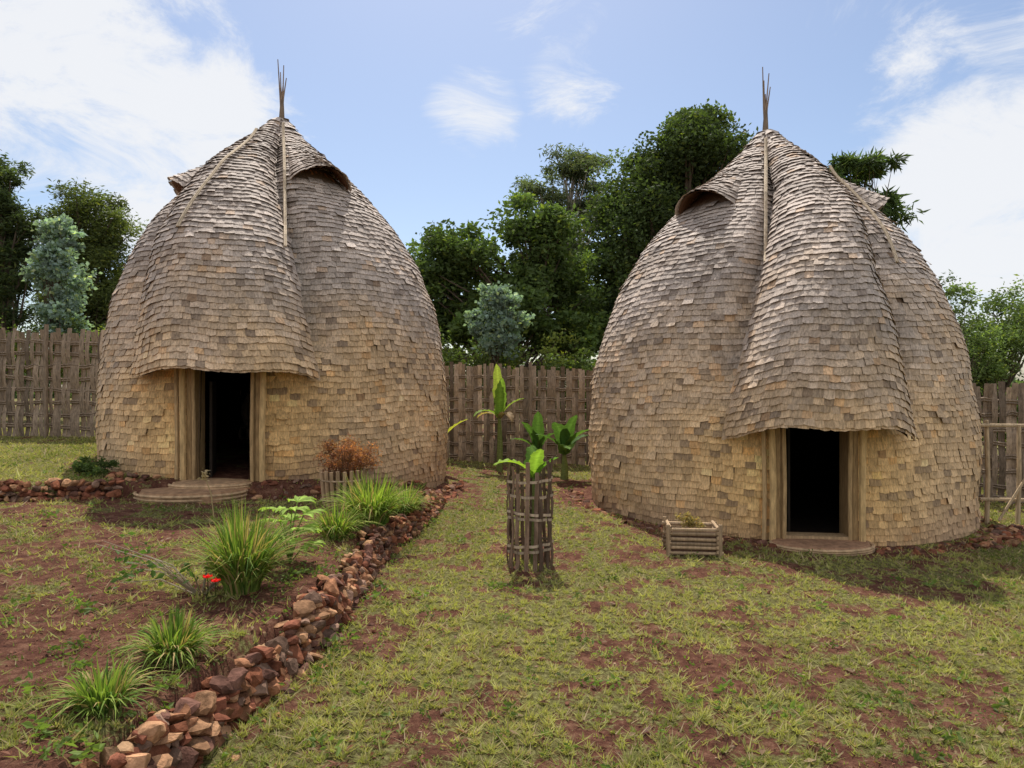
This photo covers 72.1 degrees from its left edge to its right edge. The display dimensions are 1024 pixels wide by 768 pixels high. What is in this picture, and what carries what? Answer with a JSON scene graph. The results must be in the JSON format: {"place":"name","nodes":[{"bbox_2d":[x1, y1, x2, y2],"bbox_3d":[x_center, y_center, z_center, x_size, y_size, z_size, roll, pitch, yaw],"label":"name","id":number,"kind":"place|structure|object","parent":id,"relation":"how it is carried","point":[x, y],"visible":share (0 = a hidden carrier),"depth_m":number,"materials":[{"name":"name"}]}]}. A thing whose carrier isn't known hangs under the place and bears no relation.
{"place":"outdoors","nodes":[
{"label":"outdoors","id":0,"kind":"place"},
{"bbox_2d":[0,396,1023,767],"bbox_3d":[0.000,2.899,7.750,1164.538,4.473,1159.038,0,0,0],"label":"ground","id":1,"kind":"structure","parent":0,"point":[232,458],"depth_m":4.54,"materials":[{"name":"green plant"}]},
{"bbox_2d":[0,149,53,411],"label":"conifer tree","id":2,"kind":"object","parent":1,"relation":"on","point":[16,227],"visible":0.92,"depth_m":17.84,"materials":[{"name":"green plant"}]},
{"bbox_2d":[18,213,101,393],"bbox_3d":[-10.308,-1.495,15.999,1.657,4.791,1.294,0,0,0],"label":"blue gum sapling","id":3,"kind":"object","parent":1,"relation":"on","point":[49,266],"visible":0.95,"depth_m":15.84,"materials":[{"name":"green plant"}]},
{"bbox_2d":[19,178,148,409],"bbox_3d":[-11.935,-2.468,20.023,4.048,6.738,3.151,0,0,0],"label":"tree","id":4,"kind":"object","parent":1,"relation":"on","point":[103,241],"visible":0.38,"depth_m":19.60,"materials":[{"name":"green plant"}]},
{"bbox_2d":[69,455,118,477],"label":"shrub","id":5,"kind":"object","parent":1,"relation":"on","point":[82,465],"visible":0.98,"depth_m":8.23,"materials":[{"name":"green plant"}]},
{"bbox_2d":[20,653,173,727],"bbox_3d":[-1.784,1.304,3.062,0.617,0.249,0.586,0,0,0],"label":"ornamental grass clump","id":6,"kind":"object","parent":1,"relation":"on","point":[98,693],"visible":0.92,"depth_m":3.01,"materials":[{"name":"green plant"}]},
{"bbox_2d":[101,604,241,670],"bbox_3d":[-1.746,1.284,3.631,0.662,0.294,0.679,0,0,21],"label":"ornamental grass clump","id":7,"kind":"object","parent":1,"relation":"on","point":[176,639],"visible":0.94,"depth_m":3.56,"materials":[{"name":"green plant"}]},
{"bbox_2d":[89,531,271,594],"bbox_3d":[-2.196,1.195,4.677,1.129,0.460,0.620,0,0,0],"label":"hibiscus bush","id":8,"kind":"object","parent":1,"relation":"on","point":[184,582],"visible":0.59,"depth_m":4.61,"materials":[{"name":"green plant"}]},
{"bbox_2d":[133,487,247,503],"bbox_3d":[-3.612,1.319,7.966,1.274,0.302,0.921,0,0,0],"label":"door step","id":9,"kind":"object","parent":1,"relation":"on","point":[165,495],"depth_m":7.63,"materials":[{"name":"brown stone"}]},
{"bbox_2d":[168,478,251,488],"bbox_3d":[-3.480,1.229,8.122,0.952,0.242,0.623,0,0,0],"label":"door step","id":10,"kind":"object","parent":9,"relation":"on","point":[223,483],"depth_m":7.93,"materials":[{"name":"beige stone"}]},
{"bbox_2d":[198,470,214,518],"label":"dry flower stalk","id":11,"kind":"object","parent":1,"relation":"on","point":[204,475],"visible":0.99,"depth_m":6.89,"materials":[{"name":"brown plant"}]},
{"bbox_2d":[203,574,220,597],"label":"hibiscus flowers","id":12,"kind":"object","parent":1,"relation":"on","point":[207,576],"visible":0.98,"depth_m":4.31,"materials":[{"name":"red plant"}]},
{"bbox_2d":[0,471,470,501],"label":"stone terrace edge","id":13,"kind":"object","parent":1,"relation":"on","point":[67,489],"visible":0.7,"depth_m":7.67,"materials":[{"name":"brown stone"}]},
{"bbox_2d":[153,496,336,595],"bbox_3d":[-1.819,1.075,4.738,1.192,0.675,1.259,0,0,29],"label":"ornamental grass clump","id":14,"kind":"object","parent":1,"relation":"on","point":[238,568],"visible":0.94,"depth_m":4.64,"materials":[{"name":"green plant"}]},
{"bbox_2d":[74,489,462,767],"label":"stone retaining wall","id":15,"kind":"structure","parent":1,"relation":"on","point":[162,739],"depth_m":3.75,"materials":[{"name":"brown stone"}]},
{"bbox_2d":[95,59,448,488],"bbox_3d":[-3.532,-1.620,10.644,5.022,6.600,4.976,0,0,42],"label":"beehive hut","id":16,"kind":"object","parent":1,"relation":"on","point":[274,257],"visible":0.95,"depth_m":8.71,"materials":[{"name":"brown wood"}]},
{"bbox_2d":[258,495,326,563],"bbox_3d":[-1.719,1.145,5.446,0.554,0.504,0.548,0,0,0],"label":"papaya seedling","id":17,"kind":"object","parent":1,"relation":"on","point":[306,510],"visible":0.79,"depth_m":5.45,"materials":[{"name":"green plant"}]},
{"bbox_2d":[301,497,383,539],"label":"ornamental grass clump","id":18,"kind":"object","parent":1,"relation":"on","point":[341,525],"visible":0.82,"depth_m":6.23,"materials":[{"name":"green plant"}]},
{"bbox_2d":[319,467,365,507],"bbox_3d":[-1.860,1.156,7.750,0.506,0.464,0.512,0,0,0],"label":"bamboo basket planter","id":19,"kind":"object","parent":1,"relation":"on","point":[329,480],"visible":0.43,"depth_m":7.56,"materials":[{"name":"brown wood"}]},
{"bbox_2d":[313,432,382,496],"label":"russet shrub","id":20,"kind":"object","parent":19,"relation":"in","point":[346,460],"visible":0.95,"depth_m":7.71,"materials":[{"name":"brown plant"}]},
{"bbox_2d":[314,470,436,526],"bbox_3d":[-1.363,1.088,6.888,1.340,0.581,1.364,0,0,0],"label":"ornamental grass clump","id":21,"kind":"object","parent":1,"relation":"on","point":[376,505],"visible":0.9,"depth_m":6.77,"materials":[{"name":"green plant"}]},
{"bbox_2d":[385,479,442,515],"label":"ornamental grass clump","id":22,"kind":"object","parent":1,"relation":"on","point":[403,509],"visible":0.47,"depth_m":7.62,"materials":[{"name":"green plant"}]},
{"bbox_2d":[447,419,466,442],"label":"banana plant","id":23,"kind":"object","parent":1,"relation":"on","point":[451,427],"visible":0.2,"depth_m":11.48,"materials":[{"name":"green plant"}]},
{"bbox_2d":[473,364,523,471],"bbox_3d":[-0.236,0.606,12.192,0.842,1.929,0.488,0,0,9],"label":"banana plant","id":24,"kind":"object","parent":1,"relation":"on","point":[499,394],"visible":0.99,"depth_m":12.25,"materials":[{"name":"green plant"}]},
{"bbox_2d":[463,281,535,367],"bbox_3d":[-0.314,-0.409,15.203,1.332,3.618,1.345,0,0,36],"label":"blue gum sapling","id":25,"kind":"object","parent":1,"relation":"on","point":[496,325],"visible":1,"depth_m":14.95,"materials":[{"name":"green plant"}]},
{"bbox_2d":[405,189,611,430],"bbox_3d":[-0.294,-1.798,18.146,6.281,6.196,3.131,0,0,0],"label":"broadleaf tree","id":26,"kind":"object","parent":1,"relation":"on","point":[550,269],"visible":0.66,"depth_m":17.66,"materials":[{"name":"green plant"}]},
{"bbox_2d":[0,314,1018,453],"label":"hedge foliage","id":27,"kind":"object","parent":1,"relation":"on","point":[480,360],"visible":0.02,"depth_m":15.53,"materials":[{"name":"green plant"}]},
{"bbox_2d":[0,454,1022,767],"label":"fallen leaves","id":28,"kind":"object","parent":1,"relation":"on","point":[1000,728],"visible":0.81,"depth_m":3.82,"materials":[{"name":"brown plant"}]},
{"bbox_2d":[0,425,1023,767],"bbox_3d":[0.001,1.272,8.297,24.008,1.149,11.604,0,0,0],"label":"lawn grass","id":29,"kind":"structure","parent":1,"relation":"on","point":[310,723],"depth_m":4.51,"materials":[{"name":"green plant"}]},
{"bbox_2d":[0,324,1023,503],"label":"woven bamboo fence","id":30,"kind":"object","parent":1,"relation":"on","point":[467,400],"visible":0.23,"depth_m":12.28,"materials":[{"name":"brown wood"}]},
{"bbox_2d":[0,447,1023,767],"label":"lawn weeds","id":31,"kind":"object","parent":1,"relation":"on","point":[46,733],"visible":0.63,"depth_m":3.84,"materials":[{"name":"green plant"}]},
{"bbox_2d":[0,468,1023,767],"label":"scattered clods","id":32,"kind":"object","parent":1,"relation":"on","point":[406,750],"visible":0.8,"depth_m":4.12,"materials":[{"name":"soil"}]},
{"bbox_2d":[12,348,1023,409],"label":"distant trees","id":33,"kind":"object","parent":1,"relation":"on","point":[597,353],"visible":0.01,"depth_m":34.80,"materials":[{"name":"green plant"}]},
{"bbox_2d":[493,445,557,565],"bbox_3d":[0.126,1.141,6.388,0.540,1.149,0.332,0,0,-32],"label":"banana plant","id":34,"kind":"object","parent":1,"relation":"on","point":[534,455],"visible":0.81,"depth_m":6.42,"materials":[{"name":"green plant"}]},
{"bbox_2d":[506,457,553,571],"bbox_3d":[0.165,1.204,6.451,0.436,1.085,0.437,0,0,0],"label":"bamboo tree guard","id":35,"kind":"object","parent":1,"relation":"on","point":[542,514],"visible":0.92,"depth_m":6.32,"materials":[{"name":"brown wood"}]},
{"bbox_2d":[514,412,553,448],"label":"banana plant","id":36,"kind":"object","parent":1,"relation":"on","point":[537,427],"visible":0.74,"depth_m":12.29,"materials":[{"name":"green plant"}]},
{"bbox_2d":[503,142,613,413],"bbox_3d":[1.904,-3.821,26.014,4.508,10.443,2.916,0,0,0],"label":"tall eucalyptus tree","id":37,"kind":"object","parent":1,"relation":"on","point":[571,167],"visible":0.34,"depth_m":25.68,"materials":[{"name":"green plant"}]},
{"bbox_2d":[535,415,587,479],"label":"banana plant","id":38,"kind":"object","parent":1,"relation":"on","point":[566,437],"visible":0.94,"depth_m":11.50,"materials":[{"name":"green plant"}]},
{"bbox_2d":[571,98,757,337],"bbox_3d":[4.356,-3.211,20.124,5.655,9.425,4.368,0,0,0],"label":"broadleaf tree","id":39,"kind":"object","parent":1,"relation":"on","point":[699,146],"visible":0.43,"depth_m":19.14,"materials":[{"name":"green plant"}]},
{"bbox_2d":[662,516,723,557],"bbox_3d":[1.801,1.551,7.050,0.563,0.372,0.379,0,0,7],"label":"bamboo planter","id":40,"kind":"object","parent":1,"relation":"on","point":[682,541],"visible":0.93,"depth_m":6.89,"materials":[{"name":"beige wood"}]},
{"bbox_2d":[675,511,706,527],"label":"dry potted plant","id":41,"kind":"object","parent":40,"relation":"in","point":[689,523],"visible":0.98,"depth_m":7.03,"materials":[{"name":"beige plant"}]},
{"bbox_2d":[588,67,982,546],"bbox_3d":[3.585,-1.169,9.990,5.036,6.643,5.069,0,0,-38],"label":"beehive hut","id":42,"kind":"object","parent":1,"relation":"on","point":[782,318],"visible":0.98,"depth_m":8.05,"materials":[{"name":"brown wood"}]},
{"bbox_2d":[566,489,1023,555],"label":"stone footing","id":43,"kind":"object","parent":1,"relation":"on","point":[998,533],"visible":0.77,"depth_m":7.88,"materials":[{"name":"brown stone"}]},
{"bbox_2d":[769,538,874,556],"bbox_3d":[3.273,1.764,7.446,1.086,0.232,0.755,0,0,0],"label":"door step","id":44,"kind":"object","parent":1,"relation":"on","point":[842,547],"depth_m":7.22,"materials":[{"name":"stone"}]},
{"bbox_2d":[827,146,929,232],"bbox_3d":[7.968,-1.839,16.007,2.894,7.079,1.834,0,0,0],"label":"feathery leaf tree","id":45,"kind":"object","parent":1,"relation":"on","point":[865,170],"visible":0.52,"depth_m":15.79,"materials":[{"name":"green plant"}]},
{"bbox_2d":[937,269,1012,381],"bbox_3d":[9.014,-0.202,13.864,1.510,4.203,1.033,0,0,0],"label":"slender sapling","id":46,"kind":"object","parent":1,"relation":"on","point":[951,290],"visible":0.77,"depth_m":13.69,"materials":[{"name":"green plant"}]},
{"bbox_2d":[958,274,1023,436],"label":"acacia tree","id":47,"kind":"object","parent":1,"relation":"on","point":[1011,350],"visible":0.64,"depth_m":14.23,"materials":[{"name":"green plant"}]},
{"bbox_2d":[979,420,1023,524],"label":"bamboo rail frame","id":48,"kind":"object","parent":1,"relation":"on","point":[987,498],"visible":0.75,"depth_m":8.82,"materials":[{"name":"brown wood"}]},
{"bbox_2d":[0,0,1023,385],"label":"sky","id":49,"kind":"structure","parent":0,"point":[432,109],"materials":[{"name":"blue"}]}
]}

